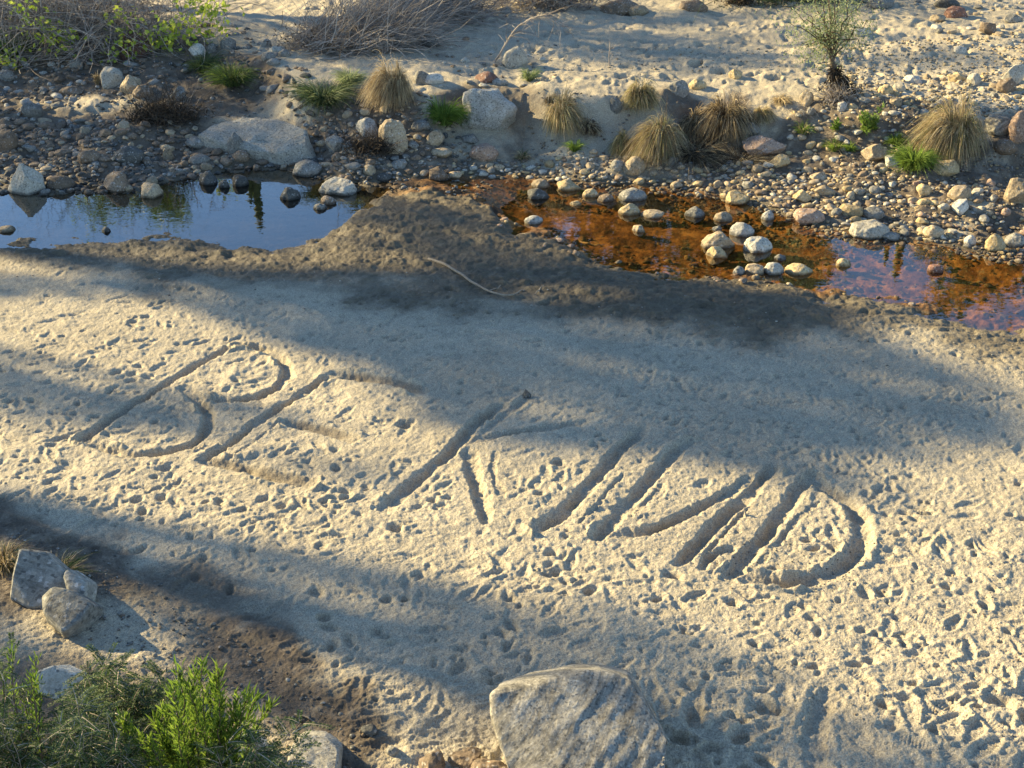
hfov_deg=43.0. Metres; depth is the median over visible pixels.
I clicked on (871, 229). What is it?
boulder
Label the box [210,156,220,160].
cobble
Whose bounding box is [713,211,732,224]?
rock
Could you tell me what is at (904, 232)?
cobble
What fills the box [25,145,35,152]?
cobble
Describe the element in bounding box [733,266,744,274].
rock
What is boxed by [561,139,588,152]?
grass clump
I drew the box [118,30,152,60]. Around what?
boulder
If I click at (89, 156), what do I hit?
rock
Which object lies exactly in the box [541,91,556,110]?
grass tuft
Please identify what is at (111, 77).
rock
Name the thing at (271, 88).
cobble
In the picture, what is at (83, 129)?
cobble
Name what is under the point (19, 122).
cobble
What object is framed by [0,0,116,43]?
bare shrub
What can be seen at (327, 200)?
rock
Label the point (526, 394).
rock
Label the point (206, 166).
cobble
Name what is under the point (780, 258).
rock
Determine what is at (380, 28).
brush pile
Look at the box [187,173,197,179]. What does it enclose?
cobble
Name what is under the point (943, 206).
cobble
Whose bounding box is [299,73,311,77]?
cobble
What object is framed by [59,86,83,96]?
rock
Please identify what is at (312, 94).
grass clump
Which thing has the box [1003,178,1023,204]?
boulder
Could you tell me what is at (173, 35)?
leafy shrub
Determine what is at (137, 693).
feathery shrub
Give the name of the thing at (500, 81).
rock
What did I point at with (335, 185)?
boulder
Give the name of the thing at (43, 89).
cobble
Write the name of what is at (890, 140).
grass clump
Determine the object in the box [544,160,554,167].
cobble
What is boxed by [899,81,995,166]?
grass tuft
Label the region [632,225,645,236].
rock
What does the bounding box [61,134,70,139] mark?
cobble
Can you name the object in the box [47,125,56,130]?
cobble
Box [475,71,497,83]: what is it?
rock
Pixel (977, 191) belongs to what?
cobble
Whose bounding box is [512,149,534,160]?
grass tuft
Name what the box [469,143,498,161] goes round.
boulder
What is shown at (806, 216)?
boulder
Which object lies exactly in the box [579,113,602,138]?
grass tuft
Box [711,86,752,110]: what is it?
bare twigs
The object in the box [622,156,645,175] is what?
rock
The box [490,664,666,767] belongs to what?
boulder
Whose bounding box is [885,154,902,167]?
rock
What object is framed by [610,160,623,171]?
rock
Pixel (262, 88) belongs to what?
cobble
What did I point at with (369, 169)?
rock
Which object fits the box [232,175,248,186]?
rock
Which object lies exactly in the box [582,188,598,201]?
rock
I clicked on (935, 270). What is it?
rock
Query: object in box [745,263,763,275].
rock
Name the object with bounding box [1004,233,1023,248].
rock
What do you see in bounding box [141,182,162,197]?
rock
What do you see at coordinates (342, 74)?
grass clump
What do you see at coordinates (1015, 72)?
rock
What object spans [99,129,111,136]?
cobble
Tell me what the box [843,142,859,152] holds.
grass clump
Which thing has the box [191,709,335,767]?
feathery shrub
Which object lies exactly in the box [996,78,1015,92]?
rock
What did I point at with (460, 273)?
driftwood branch
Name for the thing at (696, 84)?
rock
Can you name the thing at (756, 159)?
matted grass
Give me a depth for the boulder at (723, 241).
17.57 m
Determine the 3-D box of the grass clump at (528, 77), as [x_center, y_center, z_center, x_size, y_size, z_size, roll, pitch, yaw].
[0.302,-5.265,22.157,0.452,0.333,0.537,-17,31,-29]
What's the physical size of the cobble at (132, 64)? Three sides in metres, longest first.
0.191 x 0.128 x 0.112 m
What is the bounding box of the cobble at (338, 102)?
[336,98,344,107]
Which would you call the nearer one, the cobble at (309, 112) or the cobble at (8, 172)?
the cobble at (8, 172)
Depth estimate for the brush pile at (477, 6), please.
25.61 m
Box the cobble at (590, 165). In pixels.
[585,162,594,169]
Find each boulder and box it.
[8,163,45,194]
[10,549,70,608]
[35,665,86,700]
[42,587,103,638]
[45,176,75,189]
[103,171,129,192]
[113,145,144,163]
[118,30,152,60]
[148,676,175,697]
[198,117,315,164]
[237,732,269,756]
[287,730,342,767]
[292,159,321,176]
[318,176,356,195]
[378,119,407,153]
[418,749,444,767]
[447,747,480,767]
[462,88,517,131]
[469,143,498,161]
[471,758,507,767]
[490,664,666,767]
[600,0,637,15]
[617,187,647,205]
[679,0,707,12]
[700,231,734,254]
[738,122,760,137]
[742,135,785,156]
[743,236,772,258]
[793,208,824,225]
[849,219,889,239]
[933,159,958,176]
[985,114,1010,135]
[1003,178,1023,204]
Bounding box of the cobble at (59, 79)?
[54,76,65,82]
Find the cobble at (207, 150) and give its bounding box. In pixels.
[202,147,213,153]
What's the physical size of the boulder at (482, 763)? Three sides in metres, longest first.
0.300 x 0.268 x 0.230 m
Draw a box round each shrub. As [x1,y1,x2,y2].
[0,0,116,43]
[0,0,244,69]
[0,632,67,767]
[0,640,48,767]
[8,682,173,767]
[47,642,213,745]
[115,652,280,767]
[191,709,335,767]
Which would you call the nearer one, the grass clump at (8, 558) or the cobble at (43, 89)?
the grass clump at (8, 558)
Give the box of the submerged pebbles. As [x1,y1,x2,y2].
[497,217,1023,320]
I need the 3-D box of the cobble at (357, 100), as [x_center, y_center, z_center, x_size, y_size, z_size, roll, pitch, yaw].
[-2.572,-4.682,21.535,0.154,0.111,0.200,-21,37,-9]
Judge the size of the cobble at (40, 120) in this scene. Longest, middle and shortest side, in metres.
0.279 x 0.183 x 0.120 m
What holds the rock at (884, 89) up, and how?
on the ground at (410, 522)
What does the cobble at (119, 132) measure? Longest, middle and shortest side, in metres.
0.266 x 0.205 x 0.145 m
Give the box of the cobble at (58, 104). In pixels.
[50,101,63,109]
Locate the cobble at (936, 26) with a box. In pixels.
[931,24,941,29]
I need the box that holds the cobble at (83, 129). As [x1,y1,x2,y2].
[79,126,90,133]
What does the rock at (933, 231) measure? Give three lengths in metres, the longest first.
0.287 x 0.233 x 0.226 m
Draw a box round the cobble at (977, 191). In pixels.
[971,188,984,194]
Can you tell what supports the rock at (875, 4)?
on the ground at (410, 522)
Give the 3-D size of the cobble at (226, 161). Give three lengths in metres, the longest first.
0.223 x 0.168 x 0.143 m
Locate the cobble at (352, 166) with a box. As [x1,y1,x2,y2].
[345,162,360,170]
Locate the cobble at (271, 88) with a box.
[266,84,277,93]
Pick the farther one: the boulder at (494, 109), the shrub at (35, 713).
the boulder at (494, 109)
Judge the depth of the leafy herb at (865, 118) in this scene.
20.12 m
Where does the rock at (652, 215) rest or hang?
on the ground at (410, 522)
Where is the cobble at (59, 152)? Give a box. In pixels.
[53,149,71,155]
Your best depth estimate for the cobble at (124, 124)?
21.44 m
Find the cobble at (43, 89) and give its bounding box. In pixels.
[39,87,47,92]
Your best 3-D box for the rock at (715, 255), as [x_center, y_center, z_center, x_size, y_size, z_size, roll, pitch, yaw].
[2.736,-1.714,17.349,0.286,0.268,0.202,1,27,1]
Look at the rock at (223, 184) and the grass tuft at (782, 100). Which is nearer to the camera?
the rock at (223, 184)
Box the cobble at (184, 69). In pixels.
[181,67,189,72]
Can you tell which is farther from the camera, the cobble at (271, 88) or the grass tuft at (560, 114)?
the cobble at (271, 88)
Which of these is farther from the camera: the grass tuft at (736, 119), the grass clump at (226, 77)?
the grass clump at (226, 77)
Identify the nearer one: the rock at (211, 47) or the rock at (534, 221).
the rock at (534, 221)
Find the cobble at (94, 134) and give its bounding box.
[91,132,98,136]
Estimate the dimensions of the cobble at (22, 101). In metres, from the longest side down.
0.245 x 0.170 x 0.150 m
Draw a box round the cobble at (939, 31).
[935,28,942,33]
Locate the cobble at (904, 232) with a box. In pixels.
[900,228,909,236]
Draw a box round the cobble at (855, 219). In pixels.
[848,216,861,222]
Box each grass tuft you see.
[92,71,99,84]
[354,49,416,112]
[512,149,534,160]
[537,78,591,140]
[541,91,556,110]
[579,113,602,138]
[606,129,631,157]
[615,98,695,177]
[618,73,665,118]
[675,103,716,148]
[691,88,764,147]
[750,102,778,125]
[768,91,794,108]
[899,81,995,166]
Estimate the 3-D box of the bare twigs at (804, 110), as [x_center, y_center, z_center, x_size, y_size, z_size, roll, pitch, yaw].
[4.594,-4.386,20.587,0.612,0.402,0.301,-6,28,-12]
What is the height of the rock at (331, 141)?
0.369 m
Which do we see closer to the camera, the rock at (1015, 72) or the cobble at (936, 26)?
the rock at (1015, 72)
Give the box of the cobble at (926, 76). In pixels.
[923,74,930,78]
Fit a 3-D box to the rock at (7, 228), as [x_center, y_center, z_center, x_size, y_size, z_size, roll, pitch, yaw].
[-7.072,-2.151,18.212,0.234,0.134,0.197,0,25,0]
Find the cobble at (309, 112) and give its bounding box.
[305,109,314,116]
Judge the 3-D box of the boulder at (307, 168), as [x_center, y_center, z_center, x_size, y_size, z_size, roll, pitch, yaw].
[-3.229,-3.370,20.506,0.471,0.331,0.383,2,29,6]
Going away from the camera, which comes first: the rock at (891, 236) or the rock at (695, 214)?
the rock at (891, 236)
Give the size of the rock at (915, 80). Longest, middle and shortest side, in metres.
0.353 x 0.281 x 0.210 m
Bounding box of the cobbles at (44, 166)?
[0,0,1023,265]
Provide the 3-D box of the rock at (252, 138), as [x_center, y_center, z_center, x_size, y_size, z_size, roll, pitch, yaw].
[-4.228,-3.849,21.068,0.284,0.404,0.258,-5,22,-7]
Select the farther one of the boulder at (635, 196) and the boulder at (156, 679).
the boulder at (635, 196)
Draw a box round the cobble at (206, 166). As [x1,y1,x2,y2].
[200,163,212,169]
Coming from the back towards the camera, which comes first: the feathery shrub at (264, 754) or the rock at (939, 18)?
the rock at (939, 18)
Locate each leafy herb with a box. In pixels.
[829,115,841,131]
[858,101,885,135]
[869,114,880,129]
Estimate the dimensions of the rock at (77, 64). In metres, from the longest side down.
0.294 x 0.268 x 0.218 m
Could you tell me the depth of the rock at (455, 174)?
20.24 m
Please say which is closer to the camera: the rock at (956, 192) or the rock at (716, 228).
the rock at (716, 228)
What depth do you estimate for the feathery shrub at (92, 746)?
7.64 m
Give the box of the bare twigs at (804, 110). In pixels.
[787,96,822,118]
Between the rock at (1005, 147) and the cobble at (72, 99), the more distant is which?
the cobble at (72, 99)
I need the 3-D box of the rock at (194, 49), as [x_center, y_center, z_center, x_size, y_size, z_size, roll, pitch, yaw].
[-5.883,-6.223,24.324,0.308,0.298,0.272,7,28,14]
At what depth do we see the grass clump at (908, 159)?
19.38 m
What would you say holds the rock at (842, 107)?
on the ground at (410, 522)
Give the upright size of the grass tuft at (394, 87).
1.093 m
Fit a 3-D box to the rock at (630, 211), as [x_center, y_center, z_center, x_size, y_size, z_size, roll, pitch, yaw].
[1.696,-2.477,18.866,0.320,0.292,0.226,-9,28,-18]
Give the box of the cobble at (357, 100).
[352,98,360,104]
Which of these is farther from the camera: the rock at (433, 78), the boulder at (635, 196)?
the rock at (433, 78)
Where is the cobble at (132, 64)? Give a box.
[129,62,139,66]
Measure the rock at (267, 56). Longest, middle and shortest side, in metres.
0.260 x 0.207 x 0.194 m
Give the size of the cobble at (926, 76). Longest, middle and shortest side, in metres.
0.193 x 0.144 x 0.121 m
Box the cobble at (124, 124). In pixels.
[118,120,129,128]
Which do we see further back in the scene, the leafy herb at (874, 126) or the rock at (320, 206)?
the leafy herb at (874, 126)
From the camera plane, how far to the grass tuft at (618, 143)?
20.57 m
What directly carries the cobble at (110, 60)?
on the ground at (410, 522)
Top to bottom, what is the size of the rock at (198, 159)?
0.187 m
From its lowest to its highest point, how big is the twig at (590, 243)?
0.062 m
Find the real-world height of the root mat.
0.579 m
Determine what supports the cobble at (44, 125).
on the ground at (410, 522)
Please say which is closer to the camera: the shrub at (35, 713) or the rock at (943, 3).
the shrub at (35, 713)
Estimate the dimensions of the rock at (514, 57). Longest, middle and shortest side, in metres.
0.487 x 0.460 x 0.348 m
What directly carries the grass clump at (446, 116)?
on the ground at (410, 522)
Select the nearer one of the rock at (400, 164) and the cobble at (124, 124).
the rock at (400, 164)
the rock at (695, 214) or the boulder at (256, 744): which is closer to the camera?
the boulder at (256, 744)
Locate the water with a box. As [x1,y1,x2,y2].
[0,169,386,250]
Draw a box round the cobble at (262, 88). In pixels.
[259,86,267,90]
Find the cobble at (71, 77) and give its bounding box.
[66,75,78,80]
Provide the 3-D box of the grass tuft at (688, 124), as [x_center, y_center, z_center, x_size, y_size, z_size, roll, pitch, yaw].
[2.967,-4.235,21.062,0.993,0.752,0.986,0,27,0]
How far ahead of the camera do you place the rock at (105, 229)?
18.14 m
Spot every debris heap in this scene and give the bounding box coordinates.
[100,71,237,133]
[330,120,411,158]
[721,0,769,8]
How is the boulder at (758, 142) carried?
on the ground at (410, 522)
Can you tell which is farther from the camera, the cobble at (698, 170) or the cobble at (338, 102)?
the cobble at (338, 102)
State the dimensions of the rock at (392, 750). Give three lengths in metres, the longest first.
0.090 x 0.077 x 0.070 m
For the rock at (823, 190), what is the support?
on the ground at (410, 522)
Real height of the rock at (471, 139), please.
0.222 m
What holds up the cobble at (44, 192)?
in the water
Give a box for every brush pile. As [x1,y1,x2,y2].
[253,0,496,68]
[263,0,353,56]
[323,0,546,32]
[491,0,630,18]
[665,0,923,22]
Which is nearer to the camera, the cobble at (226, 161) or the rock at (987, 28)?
the cobble at (226, 161)
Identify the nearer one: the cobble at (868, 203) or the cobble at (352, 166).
the cobble at (868, 203)
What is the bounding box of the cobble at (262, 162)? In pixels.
[256,159,267,164]
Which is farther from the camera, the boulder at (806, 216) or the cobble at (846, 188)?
the cobble at (846, 188)
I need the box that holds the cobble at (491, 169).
[487,166,494,172]
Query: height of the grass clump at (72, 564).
0.358 m
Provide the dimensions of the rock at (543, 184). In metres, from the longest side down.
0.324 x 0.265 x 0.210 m
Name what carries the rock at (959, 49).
on the ground at (410, 522)
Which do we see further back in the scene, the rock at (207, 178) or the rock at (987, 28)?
the rock at (987, 28)
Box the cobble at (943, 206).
[937,203,949,210]
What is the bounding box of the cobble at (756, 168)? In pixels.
[752,164,762,172]
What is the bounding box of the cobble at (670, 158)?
[666,156,677,163]
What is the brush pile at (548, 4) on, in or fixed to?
on the ground at (410, 522)
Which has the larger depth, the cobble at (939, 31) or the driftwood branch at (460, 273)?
the cobble at (939, 31)
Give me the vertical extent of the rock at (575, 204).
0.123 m
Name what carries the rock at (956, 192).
on the ground at (410, 522)
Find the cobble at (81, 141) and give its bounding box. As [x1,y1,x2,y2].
[78,139,89,146]
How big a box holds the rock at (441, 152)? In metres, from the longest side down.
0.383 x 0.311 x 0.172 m
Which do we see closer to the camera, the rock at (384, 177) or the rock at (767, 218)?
the rock at (767, 218)
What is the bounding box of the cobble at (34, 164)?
[29,162,39,166]
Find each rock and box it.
[0,69,14,80]
[0,128,18,152]
[0,225,15,232]
[21,102,42,117]
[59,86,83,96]
[63,569,97,600]
[68,59,82,69]
[77,149,99,162]
[100,66,124,88]
[102,226,110,231]
[120,75,141,93]
[126,185,132,191]
[132,84,153,98]
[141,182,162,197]
[162,148,174,159]
[170,86,186,100]
[185,136,202,148]
[188,43,206,56]
[188,154,210,164]
[199,172,217,184]
[206,43,216,52]
[215,16,231,25]
[218,179,229,187]
[220,37,235,48]
[227,132,242,153]
[232,150,249,161]
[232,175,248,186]
[245,134,256,141]
[260,38,271,46]
[261,52,275,60]
[266,58,279,64]
[269,46,285,51]
[278,49,290,56]
[280,187,300,200]
[313,203,326,209]
[320,195,335,204]
[325,135,344,152]
[332,152,342,160]
[342,142,352,150]
[356,117,377,136]
[360,724,377,735]
[363,164,375,175]
[377,173,391,181]
[386,745,398,755]
[391,159,407,168]
[411,120,430,131]
[414,71,427,84]
[421,39,438,47]
[424,73,443,83]
[426,130,444,145]
[429,166,451,181]
[430,147,451,157]
[448,171,461,178]
[461,134,478,143]
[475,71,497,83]
[492,78,507,85]
[499,7,510,13]
[502,46,527,68]
[522,389,530,397]
[524,215,542,226]
[527,188,548,202]
[531,178,550,190]
[557,179,580,193]
[570,200,581,208]
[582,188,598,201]
[597,194,613,204]
[610,97,621,113]
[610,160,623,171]
[618,203,640,220]
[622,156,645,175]
[628,5,648,15]
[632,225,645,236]
[640,209,663,221]
[667,80,688,97]
[684,206,704,222]
[689,79,706,89]
[706,246,727,265]
[712,226,721,232]
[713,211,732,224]
[725,190,749,205]
[728,69,741,78]
[729,222,753,242]
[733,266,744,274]
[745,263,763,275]
[761,210,773,225]
[764,262,783,275]
[770,154,789,167]
[774,254,785,263]
[784,263,812,279]
[792,189,811,202]
[800,90,813,106]
[809,172,826,180]
[814,185,836,194]
[836,258,850,270]
[837,101,846,111]
[839,203,862,216]
[854,27,871,36]
[861,144,890,160]
[863,206,884,219]
[866,0,893,8]
[878,84,893,94]
[882,232,899,240]
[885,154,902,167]
[889,97,901,106]
[892,82,905,91]
[903,75,922,84]
[916,183,931,195]
[923,225,943,237]
[926,264,943,275]
[930,14,945,22]
[934,0,959,7]
[944,6,967,18]
[947,185,971,199]
[948,72,966,82]
[951,199,968,215]
[954,46,966,53]
[964,235,976,245]
[967,73,980,84]
[978,22,996,34]
[984,233,1005,251]
[993,139,1017,154]
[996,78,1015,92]
[1002,64,1023,84]
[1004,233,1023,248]
[1005,13,1022,22]
[1009,110,1023,142]
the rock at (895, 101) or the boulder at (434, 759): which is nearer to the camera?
the boulder at (434, 759)
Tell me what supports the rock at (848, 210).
on the ground at (410, 522)
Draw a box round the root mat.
[806,78,864,106]
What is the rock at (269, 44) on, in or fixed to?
on the ground at (410, 522)
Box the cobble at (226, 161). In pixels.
[220,157,231,165]
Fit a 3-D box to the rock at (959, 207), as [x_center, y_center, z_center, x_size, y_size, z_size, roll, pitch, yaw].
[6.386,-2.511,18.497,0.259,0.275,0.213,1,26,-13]
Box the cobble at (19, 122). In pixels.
[13,118,25,125]
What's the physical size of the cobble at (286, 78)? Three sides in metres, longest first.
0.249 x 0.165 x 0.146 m
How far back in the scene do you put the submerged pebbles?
16.94 m
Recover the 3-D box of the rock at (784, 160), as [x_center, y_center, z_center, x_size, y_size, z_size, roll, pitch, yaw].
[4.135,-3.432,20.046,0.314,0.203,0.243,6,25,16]
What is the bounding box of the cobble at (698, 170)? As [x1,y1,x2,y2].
[692,167,702,172]
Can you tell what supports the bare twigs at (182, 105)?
on the debris heap at (163, 113)
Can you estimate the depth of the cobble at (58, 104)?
22.57 m
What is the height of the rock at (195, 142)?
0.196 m
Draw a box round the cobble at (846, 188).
[842,186,851,191]
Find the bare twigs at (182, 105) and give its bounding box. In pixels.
[142,90,207,117]
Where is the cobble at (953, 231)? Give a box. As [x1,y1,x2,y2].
[947,228,956,234]
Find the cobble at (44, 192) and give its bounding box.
[39,189,50,195]
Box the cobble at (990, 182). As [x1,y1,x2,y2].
[986,178,995,186]
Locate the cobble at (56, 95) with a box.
[51,93,62,98]
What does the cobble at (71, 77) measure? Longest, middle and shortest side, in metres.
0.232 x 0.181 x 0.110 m
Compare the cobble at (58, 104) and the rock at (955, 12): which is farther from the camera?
the rock at (955, 12)
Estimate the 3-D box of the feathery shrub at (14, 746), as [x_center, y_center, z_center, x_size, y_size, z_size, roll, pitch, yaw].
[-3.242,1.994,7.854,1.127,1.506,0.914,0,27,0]
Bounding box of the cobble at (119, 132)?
[112,128,126,136]
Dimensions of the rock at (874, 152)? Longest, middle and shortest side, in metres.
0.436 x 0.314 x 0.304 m
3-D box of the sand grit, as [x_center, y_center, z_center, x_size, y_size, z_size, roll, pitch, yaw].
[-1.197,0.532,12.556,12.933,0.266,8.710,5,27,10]
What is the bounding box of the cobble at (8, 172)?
[4,169,15,175]
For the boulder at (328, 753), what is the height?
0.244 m
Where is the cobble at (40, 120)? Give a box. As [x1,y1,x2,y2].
[38,118,51,122]
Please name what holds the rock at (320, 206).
on the ground at (410, 522)
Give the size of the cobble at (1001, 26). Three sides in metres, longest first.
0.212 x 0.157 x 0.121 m
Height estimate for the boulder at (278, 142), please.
0.644 m
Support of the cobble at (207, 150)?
on the ground at (410, 522)
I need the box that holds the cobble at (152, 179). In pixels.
[145,176,157,183]
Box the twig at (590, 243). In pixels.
[580,241,601,245]
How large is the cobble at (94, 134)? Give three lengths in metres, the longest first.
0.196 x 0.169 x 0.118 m
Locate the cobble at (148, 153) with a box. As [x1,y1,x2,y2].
[144,151,153,156]
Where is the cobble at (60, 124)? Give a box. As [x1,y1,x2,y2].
[55,121,65,128]
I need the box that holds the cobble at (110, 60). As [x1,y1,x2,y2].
[105,57,118,63]
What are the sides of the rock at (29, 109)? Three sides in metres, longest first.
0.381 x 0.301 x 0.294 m
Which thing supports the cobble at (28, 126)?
on the ground at (410, 522)
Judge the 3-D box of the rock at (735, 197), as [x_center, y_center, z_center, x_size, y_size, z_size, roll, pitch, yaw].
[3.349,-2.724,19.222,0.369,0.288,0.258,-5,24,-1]
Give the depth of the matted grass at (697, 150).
20.41 m
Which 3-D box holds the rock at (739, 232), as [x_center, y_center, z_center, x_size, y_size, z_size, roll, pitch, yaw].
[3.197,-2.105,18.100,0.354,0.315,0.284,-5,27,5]
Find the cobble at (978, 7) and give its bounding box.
[974,5,983,8]
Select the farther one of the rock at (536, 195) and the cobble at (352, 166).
the cobble at (352, 166)
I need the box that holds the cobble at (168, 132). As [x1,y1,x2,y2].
[165,129,175,135]
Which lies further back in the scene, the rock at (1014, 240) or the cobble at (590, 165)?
the cobble at (590, 165)
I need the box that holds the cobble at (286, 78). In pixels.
[282,74,290,82]
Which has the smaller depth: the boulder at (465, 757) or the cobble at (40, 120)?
the boulder at (465, 757)
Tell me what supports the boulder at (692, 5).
on the ground at (410, 522)
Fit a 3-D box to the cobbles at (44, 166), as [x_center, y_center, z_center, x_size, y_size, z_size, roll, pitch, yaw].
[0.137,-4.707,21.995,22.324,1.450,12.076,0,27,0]
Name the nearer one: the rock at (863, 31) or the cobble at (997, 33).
the cobble at (997, 33)
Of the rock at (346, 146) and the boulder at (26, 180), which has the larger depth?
the rock at (346, 146)
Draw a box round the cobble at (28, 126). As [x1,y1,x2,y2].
[20,123,34,130]
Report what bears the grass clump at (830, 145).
on the ground at (410, 522)
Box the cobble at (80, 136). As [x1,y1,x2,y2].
[76,133,86,140]
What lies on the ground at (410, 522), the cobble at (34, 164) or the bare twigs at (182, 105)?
the cobble at (34, 164)
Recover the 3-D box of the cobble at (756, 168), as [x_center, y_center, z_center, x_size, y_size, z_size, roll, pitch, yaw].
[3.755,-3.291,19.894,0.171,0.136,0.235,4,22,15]
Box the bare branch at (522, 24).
[494,0,591,62]
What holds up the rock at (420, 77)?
on the ground at (410, 522)
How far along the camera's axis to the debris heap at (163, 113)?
21.75 m
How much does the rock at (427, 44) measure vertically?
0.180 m
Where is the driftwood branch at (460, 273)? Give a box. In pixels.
[428,257,521,295]
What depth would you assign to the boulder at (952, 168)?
19.39 m
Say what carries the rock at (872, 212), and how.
on the ground at (410, 522)
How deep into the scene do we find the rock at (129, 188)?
19.68 m
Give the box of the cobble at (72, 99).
[68,96,77,102]
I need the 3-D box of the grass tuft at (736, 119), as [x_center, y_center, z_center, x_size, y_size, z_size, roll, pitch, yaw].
[3.453,-4.221,20.836,1.346,1.035,1.099,19,33,33]
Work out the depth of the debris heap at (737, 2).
26.82 m
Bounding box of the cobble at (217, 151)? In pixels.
[211,148,222,155]
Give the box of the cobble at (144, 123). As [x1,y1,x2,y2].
[139,121,150,127]
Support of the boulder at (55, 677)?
on the ground at (410, 522)
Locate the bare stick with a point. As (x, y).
(609, 53)
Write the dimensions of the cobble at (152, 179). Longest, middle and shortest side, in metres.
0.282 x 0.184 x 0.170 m
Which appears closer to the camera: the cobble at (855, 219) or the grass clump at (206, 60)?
the cobble at (855, 219)
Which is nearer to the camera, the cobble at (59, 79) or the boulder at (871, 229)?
the boulder at (871, 229)
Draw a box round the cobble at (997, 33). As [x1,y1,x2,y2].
[994,31,1003,36]
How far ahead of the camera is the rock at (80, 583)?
10.03 m
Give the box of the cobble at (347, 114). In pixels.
[342,110,352,118]
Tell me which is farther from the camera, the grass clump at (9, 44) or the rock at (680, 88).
the grass clump at (9, 44)
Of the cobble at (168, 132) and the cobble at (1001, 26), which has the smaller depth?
the cobble at (168, 132)
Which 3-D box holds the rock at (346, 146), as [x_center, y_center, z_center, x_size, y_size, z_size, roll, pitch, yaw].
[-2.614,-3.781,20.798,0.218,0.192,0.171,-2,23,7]
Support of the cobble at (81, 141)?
on the ground at (410, 522)
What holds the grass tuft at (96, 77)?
on the ground at (410, 522)
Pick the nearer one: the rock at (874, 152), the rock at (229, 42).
the rock at (874, 152)
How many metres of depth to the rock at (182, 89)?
22.70 m
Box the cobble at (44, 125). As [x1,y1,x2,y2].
[38,121,54,129]
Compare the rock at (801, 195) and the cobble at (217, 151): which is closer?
the rock at (801, 195)
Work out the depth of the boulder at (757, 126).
20.79 m
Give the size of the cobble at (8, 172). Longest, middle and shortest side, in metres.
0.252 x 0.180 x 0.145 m
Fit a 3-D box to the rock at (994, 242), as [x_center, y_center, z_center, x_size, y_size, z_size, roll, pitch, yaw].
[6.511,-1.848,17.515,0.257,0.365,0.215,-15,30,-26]
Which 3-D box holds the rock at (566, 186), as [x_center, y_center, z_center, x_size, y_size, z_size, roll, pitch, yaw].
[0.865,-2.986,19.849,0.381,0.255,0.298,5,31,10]
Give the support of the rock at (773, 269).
on the ground at (410, 522)
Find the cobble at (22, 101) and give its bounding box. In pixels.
[20,99,32,105]
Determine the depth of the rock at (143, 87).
22.82 m
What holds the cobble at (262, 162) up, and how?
on the ground at (410, 522)
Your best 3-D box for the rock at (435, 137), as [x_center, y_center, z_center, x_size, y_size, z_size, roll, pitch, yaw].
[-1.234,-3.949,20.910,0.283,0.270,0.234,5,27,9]
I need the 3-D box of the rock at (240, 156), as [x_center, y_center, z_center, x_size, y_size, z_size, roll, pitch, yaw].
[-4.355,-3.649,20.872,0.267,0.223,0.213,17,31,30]
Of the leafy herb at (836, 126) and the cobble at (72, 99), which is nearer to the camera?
the leafy herb at (836, 126)
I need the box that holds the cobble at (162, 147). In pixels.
[160,144,174,150]
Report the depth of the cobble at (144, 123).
21.62 m
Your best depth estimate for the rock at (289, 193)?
19.37 m
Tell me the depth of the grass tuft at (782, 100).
21.14 m
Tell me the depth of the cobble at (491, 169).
20.45 m
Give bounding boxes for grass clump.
[0,29,46,57]
[0,533,33,581]
[4,547,109,586]
[181,47,227,74]
[195,57,266,92]
[274,70,367,124]
[329,66,373,84]
[416,93,476,127]
[517,66,543,81]
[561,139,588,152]
[791,119,816,134]
[816,136,850,154]
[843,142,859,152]
[880,136,947,178]
[883,130,908,147]
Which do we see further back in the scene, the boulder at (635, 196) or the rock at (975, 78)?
the rock at (975, 78)
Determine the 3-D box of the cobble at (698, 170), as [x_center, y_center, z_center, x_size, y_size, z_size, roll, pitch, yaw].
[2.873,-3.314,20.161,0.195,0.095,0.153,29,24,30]
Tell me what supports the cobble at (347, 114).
on the ground at (410, 522)
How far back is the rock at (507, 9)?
26.21 m
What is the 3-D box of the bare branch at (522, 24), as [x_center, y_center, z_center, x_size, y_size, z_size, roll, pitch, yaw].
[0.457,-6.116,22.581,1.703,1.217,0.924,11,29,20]
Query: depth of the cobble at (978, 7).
26.31 m
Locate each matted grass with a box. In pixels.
[646,120,751,180]
[693,137,807,172]
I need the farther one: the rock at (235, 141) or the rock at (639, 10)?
the rock at (639, 10)
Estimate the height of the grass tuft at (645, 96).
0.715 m
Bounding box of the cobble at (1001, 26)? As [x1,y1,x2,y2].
[996,24,1004,28]
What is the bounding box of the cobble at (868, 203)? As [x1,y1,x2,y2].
[865,200,876,206]
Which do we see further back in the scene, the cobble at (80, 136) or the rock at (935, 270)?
the cobble at (80, 136)
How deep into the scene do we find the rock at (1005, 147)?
19.68 m
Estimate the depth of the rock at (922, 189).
18.91 m
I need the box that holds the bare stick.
[608,41,613,65]
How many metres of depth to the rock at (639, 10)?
26.31 m
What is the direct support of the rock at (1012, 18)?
on the ground at (410, 522)
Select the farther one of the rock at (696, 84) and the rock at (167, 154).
the rock at (696, 84)
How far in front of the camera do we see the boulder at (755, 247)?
17.46 m
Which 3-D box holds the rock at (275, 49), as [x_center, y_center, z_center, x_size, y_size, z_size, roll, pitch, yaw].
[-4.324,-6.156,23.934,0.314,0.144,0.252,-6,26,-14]
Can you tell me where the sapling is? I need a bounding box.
[754,0,883,96]
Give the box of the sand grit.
[5,248,1023,767]
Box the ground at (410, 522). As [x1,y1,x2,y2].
[0,0,1023,767]

